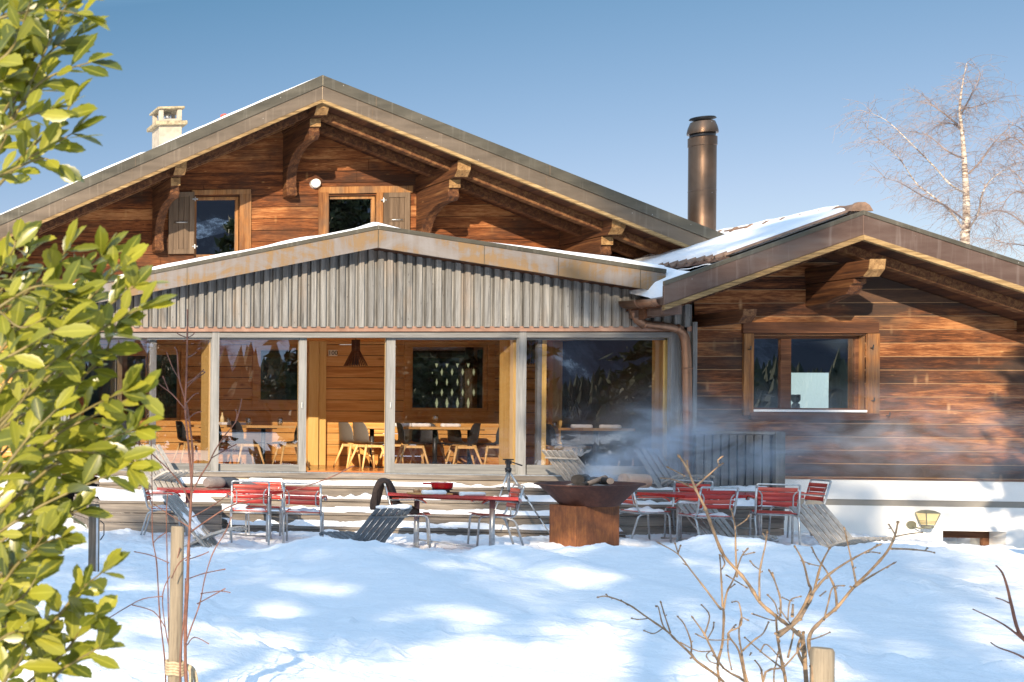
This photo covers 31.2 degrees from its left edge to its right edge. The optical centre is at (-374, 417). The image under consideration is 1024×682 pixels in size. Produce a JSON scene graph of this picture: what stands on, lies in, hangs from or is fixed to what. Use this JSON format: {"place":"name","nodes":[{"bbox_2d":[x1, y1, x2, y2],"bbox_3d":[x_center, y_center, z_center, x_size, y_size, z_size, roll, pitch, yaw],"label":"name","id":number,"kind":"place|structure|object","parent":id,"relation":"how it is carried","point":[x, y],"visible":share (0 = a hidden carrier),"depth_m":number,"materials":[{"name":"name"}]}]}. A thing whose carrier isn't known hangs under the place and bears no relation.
{"place":"outdoors","nodes":[
{"label":"outdoors","id":0,"kind":"place"},
{"bbox_2d":[109,421,136,460],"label":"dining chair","id":1,"kind":"object","parent":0,"point":[124,424],"visible":0.04,"depth_m":22.04,"materials":[{"name":"grey wood"}]},
{"bbox_2d":[0,433,1023,681],"bbox_3d":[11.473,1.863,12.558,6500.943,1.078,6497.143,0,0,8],"label":"snow ground","id":2,"kind":"structure","parent":0,"point":[312,607],"depth_m":11.37,"materials":[{"name":"white snow"}]},
{"bbox_2d":[0,0,176,681],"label":"evergreen bush","id":3,"kind":"object","parent":2,"relation":"on","point":[46,396],"visible":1,"depth_m":2.37,"materials":[{"name":"green plant"}]},
{"bbox_2d":[88,504,104,571],"bbox_3d":[5.222,1.364,14.219,0.160,0.805,0.056,0,0,8],"label":"board post","id":4,"kind":"object","parent":2,"relation":"on","point":[93,539],"visible":0.62,"depth_m":14.20,"materials":[{"name":"metal"}]},
{"bbox_2d":[73,486,221,532],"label":"timber platform","id":5,"kind":"structure","parent":2,"relation":"on","point":[113,500],"depth_m":19.53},
{"bbox_2d":[131,444,196,489],"bbox_3d":[8.644,0.862,20.566,0.602,0.836,0.954,0,0,-17],"label":"slatted lounger","id":6,"kind":"object","parent":5,"relation":"on","point":[166,478],"visible":0.61,"depth_m":20.55,"materials":[{"name":"grey wood"}]},
{"bbox_2d":[140,487,183,534],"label":"garden chair","id":7,"kind":"object","parent":2,"relation":"on","point":[147,494],"visible":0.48,"depth_m":18.31,"materials":[{"name":"metal"}]},
{"bbox_2d":[153,505,169,508],"bbox_3d":[7.770,1.275,18.386,0.400,0.079,0.420,0,0,29],"label":"snow patch","id":8,"kind":"object","parent":7,"relation":"on","point":[162,506],"visible":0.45,"depth_m":18.35,"materials":[{"name":"white snow"}]},
{"bbox_2d":[165,526,197,681],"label":"round post","id":9,"kind":"object","parent":2,"relation":"on","point":[175,615],"visible":0.85,"depth_m":6.37,"materials":[{"name":"wood"}]},
{"bbox_2d":[162,494,247,547],"bbox_3d":[7.802,1.485,17.245,0.954,0.836,0.602,0,0,41],"label":"slatted lounger","id":10,"kind":"object","parent":2,"relation":"on","point":[175,501],"visible":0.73,"depth_m":17.24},
{"bbox_2d":[164,501,217,546],"bbox_3d":[7.699,1.478,17.320,0.648,0.679,0.540,0,0,41],"label":"snow dusting","id":11,"kind":"object","parent":10,"relation":"on","point":[196,523],"visible":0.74,"depth_m":17.25,"materials":[{"name":"white snow"}]},
{"bbox_2d":[157,487,295,539],"bbox_3d":[8.631,1.403,18.350,1.750,0.747,0.740,0,0,1],"label":"garden table","id":12,"kind":"object","parent":2,"relation":"on","point":[208,490],"visible":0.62,"depth_m":18.30,"materials":[{"name":"red paint"}]},
{"bbox_2d":[203,477,225,488],"bbox_3d":[8.407,0.932,18.300,0.300,0.167,0.170,0,0,-21],"label":"rolled blanket","id":13,"kind":"object","parent":12,"relation":"on","point":[214,482],"visible":1,"depth_m":18.23,"materials":[{"name":"grey fabric"}]},
{"bbox_2d":[222,477,239,487],"bbox_3d":[8.669,0.941,18.500,0.340,0.154,0.156,0,0,2],"label":"rolled blanket","id":14,"kind":"object","parent":12,"relation":"on","point":[228,480],"visible":0.45,"depth_m":18.44,"materials":[{"name":"grey fabric"}]},
{"bbox_2d":[235,482,264,489],"bbox_3d":[8.874,0.980,18.197,0.456,0.124,0.450,0,0,8],"label":"felt cushion","id":15,"kind":"object","parent":12,"relation":"on","point":[250,483],"visible":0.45,"depth_m":18.09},
{"bbox_2d":[110,309,353,681],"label":"bare sapling","id":16,"kind":"object","parent":2,"relation":"on","point":[187,578],"visible":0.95,"depth_m":6.23,"materials":[{"name":"brown plant"}]},
{"bbox_2d":[226,480,271,544],"bbox_3d":[8.503,1.281,17.464,0.564,0.860,0.564,0,0,24],"label":"garden chair","id":17,"kind":"object","parent":2,"relation":"on","point":[249,491],"visible":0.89,"depth_m":17.28,"materials":[{"name":"wood"}]},
{"bbox_2d":[234,507,265,511],"bbox_3d":[8.531,1.253,17.527,0.420,0.050,0.400,0,0,24],"label":"snow patch","id":18,"kind":"object","parent":17,"relation":"on","point":[243,508],"visible":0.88,"depth_m":17.43,"materials":[{"name":"white snow"}]},
{"bbox_2d":[245,478,283,535],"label":"garden chair","id":19,"kind":"object","parent":2,"relation":"on","point":[276,485],"visible":0.42,"depth_m":19.12,"materials":[{"name":"wood"}]},
{"bbox_2d":[282,482,326,542],"bbox_3d":[9.452,1.329,17.866,0.564,0.860,0.564,0,0,32],"label":"garden chair","id":20,"kind":"object","parent":2,"relation":"on","point":[309,493],"visible":0.96,"depth_m":17.71,"materials":[{"name":"wood"}]},
{"bbox_2d":[288,507,319,513],"bbox_3d":[9.489,1.295,17.925,0.420,0.062,0.400,0,0,32],"label":"snow patch","id":21,"kind":"object","parent":20,"relation":"on","point":[308,509],"visible":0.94,"depth_m":17.88,"materials":[{"name":"white snow"}]},
{"bbox_2d":[10,222,697,512],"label":"glazed pavilion","id":22,"kind":"structure","parent":2,"relation":"on","point":[389,286],"depth_m":21.01,"materials":[{"name":"grey wood"}]},
{"bbox_2d":[71,338,156,468],"bbox_3d":[8.307,-0.235,21.876,1.411,2.232,0.085,0,0,7],"label":"sliding door","id":23,"kind":"structure","parent":22,"relation":"in","point":[152,343],"depth_m":21.75,"materials":[{"name":"grey glass"}]},
{"bbox_2d":[147,338,210,470],"bbox_3d":[9.337,-0.226,21.616,1.056,2.232,0.052,0,0,7],"label":"sliding door","id":24,"kind":"structure","parent":22,"relation":"in","point":[177,466],"depth_m":21.58,"materials":[{"name":"grey glass"}]},
{"bbox_2d":[172,421,200,462],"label":"dining chair","id":25,"kind":"object","parent":22,"relation":"on","point":[181,431],"visible":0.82,"depth_m":22.99,"materials":[{"name":"black plastic"}]},
{"bbox_2d":[184,425,230,427],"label":"dining table","id":26,"kind":"object","parent":22,"relation":"on","point":[221,426],"visible":0.16,"depth_m":23.43,"materials":[{"name":"brown wood"}]},
{"bbox_2d":[219,422,245,424],"bbox_3d":[11.129,0.113,23.609,0.427,0.049,0.480,0,0,8],"label":"folded tablecloth","id":27,"kind":"object","parent":26,"relation":"on","point":[229,423],"visible":0.46,"depth_m":23.39,"materials":[{"name":"white fabric"}]},
{"bbox_2d":[220,412,224,421],"bbox_3d":[10.953,0.022,23.522,0.076,0.230,0.075,0,0,8],"label":"oil bottle","id":28,"kind":"object","parent":27,"relation":"on","point":[222,419],"visible":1,"depth_m":23.50,"materials":[{"name":"yellow glass"}]},
{"bbox_2d":[218,425,242,463],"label":"dining chair","id":29,"kind":"object","parent":22,"relation":"on","point":[225,444],"visible":0.32,"depth_m":22.70,"materials":[{"name":"plastic"}]},
{"bbox_2d":[227,421,264,463],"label":"dining chair","id":30,"kind":"object","parent":22,"relation":"on","point":[237,432],"visible":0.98,"depth_m":22.25,"materials":[{"name":"black plastic"}]},
{"bbox_2d":[218,338,306,471],"bbox_3d":[10.677,-0.216,21.497,1.379,2.232,0.097,0,0,7],"label":"sliding door","id":31,"kind":"structure","parent":22,"relation":"in","point":[302,342],"depth_m":21.39,"materials":[{"name":"grey wood"}]},
{"bbox_2d":[241,425,294,463],"bbox_3d":[11.248,0.515,22.605,0.800,0.750,0.720,0,0,8],"label":"dining table","id":32,"kind":"object","parent":22,"relation":"on","point":[263,428],"visible":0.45,"depth_m":22.44,"materials":[{"name":"brown wood"}]},
{"bbox_2d":[272,426,309,468],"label":"dining chair","id":33,"kind":"object","parent":22,"relation":"on","point":[283,446],"visible":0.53,"depth_m":22.26,"materials":[{"name":"brown wood"}]},
{"bbox_2d":[333,422,373,467],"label":"dining chair","id":34,"kind":"object","parent":22,"relation":"on","point":[345,432],"visible":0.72,"depth_m":22.96,"materials":[{"name":"beige plastic"}]},
{"bbox_2d":[344,338,367,365],"bbox_3d":[13.101,-1.181,22.988,0.384,0.509,0.383,0,0,8],"label":"pendant lamp","id":35,"kind":"object","parent":22,"relation":"hanging from","point":[355,356],"visible":0.99,"depth_m":22.93,"materials":[{"name":"black paint"}]},
{"bbox_2d":[347,422,383,468],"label":"dining chair","id":36,"kind":"object","parent":22,"relation":"on","point":[360,433],"visible":0.91,"depth_m":22.36,"materials":[{"name":"grey plastic"}]},
{"bbox_2d":[351,426,396,467],"bbox_3d":[13.647,0.534,23.429,0.800,0.750,0.720,0,0,8],"label":"dining table","id":37,"kind":"object","parent":22,"relation":"on","point":[371,428],"visible":0.46,"depth_m":23.39,"materials":[{"name":"brown wood"}]},
{"bbox_2d":[377,429,416,465],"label":"dining chair","id":38,"kind":"object","parent":22,"relation":"on","point":[408,435],"visible":0.48,"depth_m":23.41,"materials":[{"name":"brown wood"}]},
{"bbox_2d":[395,423,429,463],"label":"dining chair","id":39,"kind":"object","parent":22,"relation":"on","point":[401,433],"visible":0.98,"depth_m":21.98,"materials":[{"name":"brown wood"}]},
{"bbox_2d":[409,423,447,463],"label":"dining chair","id":40,"kind":"object","parent":22,"relation":"on","point":[421,436],"visible":0.66,"depth_m":23.42,"materials":[{"name":"black plastic"}]},
{"bbox_2d":[403,427,470,463],"bbox_3d":[14.046,0.537,22.236,0.800,0.750,0.720,0,0,8],"label":"dining table","id":41,"kind":"object","parent":22,"relation":"on","point":[434,445],"visible":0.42,"depth_m":22.20,"materials":[{"name":"brown wood"}]},
{"bbox_2d":[395,423,410,426],"bbox_3d":[13.639,0.132,22.462,0.282,0.071,0.072,0,0,8],"label":"rolled napkin","id":42,"kind":"object","parent":41,"relation":"on","point":[406,424],"visible":0.57,"depth_m":22.43,"materials":[{"name":"white fabric"}]},
{"bbox_2d":[411,423,430,426],"bbox_3d":[13.777,0.133,22.192,0.302,0.071,0.072,0,0,8],"label":"rolled napkin","id":43,"kind":"object","parent":41,"relation":"on","point":[420,424],"visible":0.99,"depth_m":22.17,"materials":[{"name":"white fabric"}]},
{"bbox_2d":[440,423,460,426],"bbox_3d":[14.251,0.137,22.129,0.312,0.071,0.072,0,0,8],"label":"rolled napkin","id":44,"kind":"object","parent":41,"relation":"on","point":[449,425],"visible":0.94,"depth_m":22.11,"materials":[{"name":"white fabric"}]},
{"bbox_2d":[384,338,515,473],"bbox_3d":[13.611,-0.192,21.111,2.040,2.232,0.097,0,0,7],"label":"sliding door","id":45,"kind":"structure","parent":22,"relation":"in","point":[390,466],"depth_m":21.19,"materials":[{"name":"grey wood"}]},
{"bbox_2d":[442,423,479,463],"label":"dining chair","id":46,"kind":"object","parent":22,"relation":"on","point":[454,436],"visible":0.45,"depth_m":23.26,"materials":[{"name":"black plastic"}]},
{"bbox_2d":[444,423,482,463],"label":"dining chair","id":47,"kind":"object","parent":22,"relation":"on","point":[474,433],"visible":0.99,"depth_m":21.90,"materials":[{"name":"black plastic"}]},
{"bbox_2d":[467,427,497,463],"bbox_3d":[15.262,0.547,23.166,0.800,0.750,0.720,0,0,8],"label":"dining table","id":48,"kind":"object","parent":22,"relation":"on","point":[469,460],"visible":0.2,"depth_m":23.14,"materials":[{"name":"brown wood"}]},
{"bbox_2d":[473,427,498,463],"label":"dining chair","id":49,"kind":"object","parent":22,"relation":"on","point":[483,445],"visible":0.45,"depth_m":22.47,"materials":[{"name":"brown wood"}]},
{"bbox_2d":[526,340,534,364],"bbox_3d":[16.174,-1.180,22.886,0.384,0.461,0.383,0,0,8],"label":"pendant lamp","id":50,"kind":"object","parent":22,"relation":"hanging from","point":[530,359],"visible":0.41,"depth_m":22.83,"materials":[{"name":"black paint"}]},
{"bbox_2d":[546,424,578,464],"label":"dining chair","id":51,"kind":"object","parent":22,"relation":"on","point":[551,438],"visible":0.69,"depth_m":21.63,"materials":[{"name":"black plastic"}]},
{"bbox_2d":[559,424,592,460],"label":"dining chair","id":52,"kind":"object","parent":22,"relation":"on","point":[570,437],"visible":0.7,"depth_m":23.05,"materials":[{"name":"grey wood"}]},
{"bbox_2d":[558,428,634,465],"bbox_3d":[16.590,0.558,21.901,0.800,0.750,0.720,0,0,8],"label":"dining table","id":53,"kind":"object","parent":22,"relation":"on","point":[595,431],"visible":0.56,"depth_m":21.87,"materials":[{"name":"brown wood"}]},
{"bbox_2d":[571,424,592,427],"bbox_3d":[16.280,0.153,21.812,0.322,0.071,0.072,0,0,8],"label":"rolled napkin","id":54,"kind":"object","parent":53,"relation":"on","point":[581,426],"visible":0.98,"depth_m":21.79,"materials":[{"name":"white fabric"}]},
{"bbox_2d":[599,425,621,427],"bbox_3d":[16.724,0.157,21.753,0.322,0.071,0.072,0,0,8],"label":"rolled napkin","id":55,"kind":"object","parent":53,"relation":"on","point":[610,426],"visible":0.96,"depth_m":21.73,"materials":[{"name":"white fabric"}]},
{"bbox_2d":[526,338,667,475],"bbox_3d":[15.851,-0.174,20.870,2.178,2.232,0.052,0,0,7],"label":"sliding door","id":56,"kind":"structure","parent":22,"relation":"in","point":[530,469],"depth_m":20.84,"materials":[{"name":"grey wood"}]},
{"bbox_2d":[617,445,633,465],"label":"dining chair","id":57,"kind":"object","parent":22,"relation":"on","point":[625,446],"visible":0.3,"depth_m":21.73,"materials":[{"name":"grey wood"}]},
{"bbox_2d":[0,75,723,497],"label":"chalet","id":58,"kind":"object","parent":2,"relation":"on","point":[240,179],"visible":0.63,"depth_m":24.10,"materials":[{"name":"brown wood"}]},
{"bbox_2d":[76,344,160,431],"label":"window","id":59,"kind":"structure","parent":58,"relation":"in","point":[109,388],"depth_m":26.29,"materials":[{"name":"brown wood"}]},
{"bbox_2d":[119,344,192,431],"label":"window","id":60,"kind":"structure","parent":58,"relation":"in","point":[173,410],"depth_m":25.73,"materials":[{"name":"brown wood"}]},
{"bbox_2d":[191,189,250,256],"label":"window","id":61,"kind":"structure","parent":58,"relation":"in","point":[215,218],"depth_m":25.75,"materials":[{"name":"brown wood"}]},
{"bbox_2d":[219,342,297,410],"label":"window","id":62,"kind":"structure","parent":58,"relation":"in","point":[274,366],"depth_m":25.80,"materials":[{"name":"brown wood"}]},
{"bbox_2d":[310,179,320,188],"bbox_3d":[13.065,-4.435,24.255,0.180,0.180,0.107,0,0,8],"label":"round wall lamp","id":63,"kind":"object","parent":58,"relation":"attached to","point":[315,183],"visible":1,"depth_m":24.21,"materials":[{"name":"glass"}]},
{"bbox_2d":[328,350,337,355],"bbox_3d":[13.380,-1.219,24.239,0.162,0.116,0.023,0,0,8],"label":"number plate","id":64,"kind":"object","parent":58,"relation":"attached to","point":[332,352],"visible":1,"depth_m":24.23,"materials":[{"name":"black paint"}]},
{"bbox_2d":[318,186,412,234],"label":"window","id":65,"kind":"structure","parent":58,"relation":"in","point":[335,213],"depth_m":24.26,"materials":[{"name":"brown wood"}]},
{"bbox_2d":[369,342,499,422],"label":"window","id":66,"kind":"structure","parent":58,"relation":"in","point":[488,404],"depth_m":23.97,"materials":[{"name":"brown wood"}]},
{"bbox_2d":[319,507,412,542],"bbox_3d":[9.686,1.570,16.834,0.602,0.836,0.954,0,0,-18],"label":"slatted lounger","id":67,"kind":"object","parent":2,"relation":"on","point":[375,516],"visible":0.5,"depth_m":16.59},
{"bbox_2d":[376,504,411,508],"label":"snow ridge","id":68,"kind":"structure","parent":67,"relation":"on","point":[403,506],"depth_m":16.38,"materials":[{"name":"white snow"}]},
{"bbox_2d":[384,483,430,547],"bbox_3d":[10.614,1.320,17.420,0.565,0.860,0.564,0,0,29],"label":"garden chair","id":69,"kind":"object","parent":2,"relation":"on","point":[424,514],"visible":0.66,"depth_m":17.24,"materials":[{"name":"metal"}]},
{"bbox_2d":[370,478,419,513],"bbox_3d":[10.502,1.067,17.505,0.583,0.466,0.515,0,0,29],"label":"fleece jacket","id":70,"kind":"object","parent":69,"relation":"on","point":[376,496],"visible":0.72,"depth_m":17.40,"materials":[{"name":"fabric"}]},
{"bbox_2d":[94,471,781,537],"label":"terrace steps","id":71,"kind":"structure","parent":2,"relation":"on","point":[356,490],"depth_m":20.16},
{"bbox_2d":[541,450,618,480],"bbox_3d":[14.975,0.932,19.994,0.954,0.836,0.602,0,0,-5],"label":"slatted lounger","id":72,"kind":"object","parent":71,"relation":"on","point":[562,457],"visible":0.31,"depth_m":19.98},
{"bbox_2d":[634,449,714,487],"bbox_3d":[16.693,0.926,20.369,0.602,0.836,0.954,0,0,1],"label":"slatted lounger","id":73,"kind":"object","parent":71,"relation":"on","point":[662,483],"visible":0.47,"depth_m":20.53,"materials":[{"name":"grey wood"}]},
{"bbox_2d":[692,431,784,519],"bbox_3d":[17.510,0.909,20.408,1.220,1.382,0.760,0,0,8],"label":"slatted screen","id":74,"kind":"object","parent":71,"relation":"on","point":[751,458],"visible":0.62,"depth_m":20.09,"materials":[{"name":"weathered grey wood"}]},
{"bbox_2d":[388,493,521,547],"bbox_3d":[11.069,1.425,17.122,1.450,0.750,0.800,0,-4,38],"label":"garden table","id":75,"kind":"object","parent":2,"relation":"on","point":[470,498],"visible":0.88,"depth_m":16.95,"materials":[{"name":"red paint"}]},
{"bbox_2d":[407,492,452,494],"bbox_3d":[10.700,1.013,17.050,0.495,0.020,0.200,0,0,0],"label":"serving board","id":76,"kind":"object","parent":75,"relation":"on","point":[417,493],"visible":0.74,"depth_m":16.95,"materials":[{"name":"wood"}]},
{"bbox_2d":[421,490,446,493],"bbox_3d":[10.631,0.983,16.850,0.312,0.056,0.058,0,0,0],"label":"rolled napkin","id":77,"kind":"object","parent":75,"relation":"on","point":[433,491],"visible":1,"depth_m":16.83,"materials":[{"name":"white fabric"}]},
{"bbox_2d":[423,482,452,492],"bbox_3d":[10.953,0.965,17.227,0.360,0.175,0.266,0,0,-29],"label":"fondue pot","id":78,"kind":"object","parent":75,"relation":"on","point":[447,486],"visible":0.74,"depth_m":17.16,"materials":[{"name":"red metal"}]},
{"bbox_2d":[459,492,485,495],"bbox_3d":[11.070,1.001,16.750,0.312,0.056,0.059,0,0,8],"label":"rolled napkin","id":79,"kind":"object","parent":75,"relation":"on","point":[473,493],"visible":1,"depth_m":16.73,"materials":[{"name":"white fabric"}]},
{"bbox_2d":[467,484,524,545],"bbox_3d":[11.745,1.330,17.286,0.565,0.860,0.564,0,0,20],"label":"garden chair","id":80,"kind":"object","parent":2,"relation":"on","point":[504,516],"visible":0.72,"depth_m":17.16,"materials":[{"name":"metal"}]},
{"bbox_2d":[495,459,548,532],"bbox_3d":[13.235,1.160,18.797,0.613,1.093,1.376,0,0,43],"label":"camera tripod","id":81,"kind":"object","parent":2,"relation":"on","point":[508,468],"visible":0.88,"depth_m":18.84,"materials":[{"name":"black metal"}]},
{"bbox_2d":[534,481,645,546],"bbox_3d":[13.231,1.399,17.602,1.242,1.033,1.247,0,0,8],"label":"fire bowl","id":82,"kind":"object","parent":2,"relation":"on","point":[579,515],"visible":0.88,"depth_m":17.43,"materials":[{"name":"metal"}]},
{"bbox_2d":[571,474,590,484],"bbox_3d":[13.205,0.857,17.700,0.151,0.155,0.695,0,0,43],"label":"firewood log","id":83,"kind":"object","parent":82,"relation":"on","point":[577,479],"visible":0.78,"depth_m":17.46,"materials":[{"name":"brown wood"}]},
{"bbox_2d":[580,479,591,485],"bbox_3d":[13.064,0.892,17.401,0.351,0.092,0.062,0,0,-36],"label":"firewood log","id":84,"kind":"object","parent":82,"relation":"on","point":[585,483],"visible":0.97,"depth_m":17.31,"materials":[{"name":"brown wood"}]},
{"bbox_2d":[587,475,607,485],"bbox_3d":[13.259,0.864,17.500,0.579,0.142,0.066,0,0,-32],"label":"firewood log","id":85,"kind":"object","parent":82,"relation":"on","point":[594,481],"visible":0.84,"depth_m":17.45,"materials":[{"name":"brown wood"}]},
{"bbox_2d":[590,477,613,483],"bbox_3d":[13.409,0.868,17.600,0.098,0.105,0.646,0,0,20],"label":"firewood log","id":86,"kind":"object","parent":82,"relation":"in","point":[605,480],"visible":0.71,"depth_m":17.38,"materials":[{"name":"brown wood"}]},
{"bbox_2d":[619,492,671,542],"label":"garden chair","id":87,"kind":"object","parent":2,"relation":"on","point":[633,498],"visible":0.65,"depth_m":18.39,"materials":[{"name":"metal"}]},
{"bbox_2d":[623,506,667,512],"bbox_3d":[14.806,1.331,18.597,0.408,0.079,0.427,0,0,8],"label":"snow patch","id":88,"kind":"object","parent":87,"relation":"on","point":[647,509],"visible":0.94,"depth_m":18.47,"materials":[{"name":"white snow"}]},
{"bbox_2d":[664,480,713,536],"bbox_3d":[15.960,1.378,19.225,0.564,0.860,0.564,0,0,-38],"label":"garden chair","id":89,"kind":"object","parent":2,"relation":"on","point":[677,485],"visible":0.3,"depth_m":19.38,"materials":[{"name":"metal"}]},
{"bbox_2d":[619,498,783,535],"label":"timber platform","id":90,"kind":"structure","parent":2,"relation":"on","point":[744,507],"depth_m":19.54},
{"bbox_2d":[675,486,738,542],"bbox_3d":[15.086,1.382,17.861,0.564,0.860,0.564,0,0,10],"label":"garden chair","id":91,"kind":"object","parent":2,"relation":"on","point":[725,497],"visible":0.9,"depth_m":17.66,"materials":[{"name":"wood"}]},
{"bbox_2d":[687,512,727,516],"bbox_3d":[15.098,1.348,17.930,0.420,0.063,0.400,0,0,10],"label":"snow patch","id":92,"kind":"object","parent":91,"relation":"on","point":[717,514],"visible":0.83,"depth_m":17.77,"materials":[{"name":"white snow"}]},
{"bbox_2d":[637,492,803,541],"bbox_3d":[15.884,1.458,18.600,1.900,0.702,0.760,0,0,-6],"label":"garden table","id":93,"kind":"object","parent":2,"relation":"on","point":[694,495],"visible":0.62,"depth_m":18.53,"materials":[{"name":"red paint"}]},
{"bbox_2d":[618,473,652,487],"bbox_3d":[15.133,0.948,19.200,0.369,0.215,0.214,0,0,0],"label":"rolled blanket","id":94,"kind":"object","parent":93,"relation":"on","point":[640,478],"visible":0.67,"depth_m":19.12,"materials":[{"name":"beige fabric"}]},
{"bbox_2d":[676,503,777,539],"bbox_3d":[15.291,1.635,17.768,0.602,0.836,0.954,0,0,-11],"label":"slatted lounger","id":95,"kind":"object","parent":2,"relation":"on","point":[719,522],"visible":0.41,"depth_m":17.98,"materials":[{"name":"wood"}]},
{"bbox_2d":[678,501,697,503],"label":"snow ridge","id":96,"kind":"structure","parent":95,"relation":"on","point":[683,502],"depth_m":18.18,"materials":[{"name":"white snow"}]},
{"bbox_2d":[596,454,934,681],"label":"bare shrub","id":97,"kind":"object","parent":2,"relation":"on","point":[803,649],"visible":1,"depth_m":5.48,"materials":[{"name":"brown plant"}]},
{"bbox_2d":[745,483,801,544],"bbox_3d":[16.030,1.345,17.867,0.564,0.860,0.564,0,0,34],"label":"garden chair","id":98,"kind":"object","parent":2,"relation":"on","point":[792,499],"visible":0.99,"depth_m":17.72,"materials":[{"name":"wood"}]},
{"bbox_2d":[526,115,1023,547],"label":"chalet wing","id":99,"kind":"structure","parent":2,"relation":"on","point":[890,351],"depth_m":20.43,"materials":[{"name":"brown wood"}]},
{"bbox_2d":[741,322,890,420],"bbox_3d":[19.091,-0.744,20.630,2.095,1.575,0.295,0,0,7],"label":"window","id":100,"kind":"structure","parent":99,"relation":"in","point":[872,396],"depth_m":20.61,"materials":[{"name":"brown wood"}]},
{"bbox_2d":[791,395,800,407],"bbox_3d":[19.084,-0.253,20.888,0.120,0.240,0.120,0,0,8],"label":"window vase","id":101,"kind":"object","parent":100,"relation":"in","point":[795,399],"depth_m":20.85,"materials":[{"name":"clear glass"}]},
{"bbox_2d":[906,510,940,528],"bbox_3d":[20.552,1.621,20.284,0.300,0.314,0.259,0,0,8],"label":"wall lantern","id":102,"kind":"object","parent":99,"relation":"attached to","point":[926,518],"depth_m":20.22,"materials":[{"name":"yellow glass"}]},
{"bbox_2d":[943,531,988,545],"bbox_3d":[21.424,2.052,20.666,0.888,0.493,0.175,0,0,7],"label":"cellar window","id":103,"kind":"structure","parent":99,"relation":"in","point":[981,538],"depth_m":20.59,"materials":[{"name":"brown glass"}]},
{"bbox_2d":[768,479,831,537],"bbox_3d":[17.413,1.346,18.990,0.564,0.860,0.564,0,0,14],"label":"garden chair","id":104,"kind":"object","parent":2,"relation":"on","point":[813,487],"visible":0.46,"depth_m":18.91,"materials":[{"name":"wood"}]},
{"bbox_2d":[809,647,834,681],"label":"wooden stake","id":105,"kind":"object","parent":2,"relation":"on","point":[822,660],"visible":1,"depth_m":5.12,"materials":[{"name":"beige wood"}]},
{"bbox_2d":[788,504,891,547],"bbox_3d":[16.777,1.647,17.669,0.602,0.836,0.954,0,0,-8],"label":"slatted lounger","id":106,"kind":"object","parent":2,"relation":"on","point":[811,511],"visible":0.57,"depth_m":17.86,"materials":[{"name":"grey wood"}]},
{"bbox_2d":[827,55,1023,247],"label":"birch tree","id":107,"kind":"object","parent":2,"relation":"on","point":[966,228],"visible":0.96,"depth_m":37.86,"materials":[{"name":"beige plant"}]},
{"bbox_2d":[949,110,1023,259],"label":"birch tree","id":108,"kind":"object","parent":2,"relation":"on","point":[1006,211],"visible":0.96,"depth_m":36.23,"materials":[{"name":"brown plant"}]},
{"bbox_2d":[972,565,1023,658],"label":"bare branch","id":109,"kind":"object","parent":2,"relation":"on","point":[1019,634],"visible":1,"depth_m":5.00,"materials":[{"name":"brown plant"}]},
{"bbox_2d":[0,0,1023,261],"label":"sky","id":110,"kind":"structure","parent":0,"point":[606,93],"materials":[{"name":"blue"}]}
]}

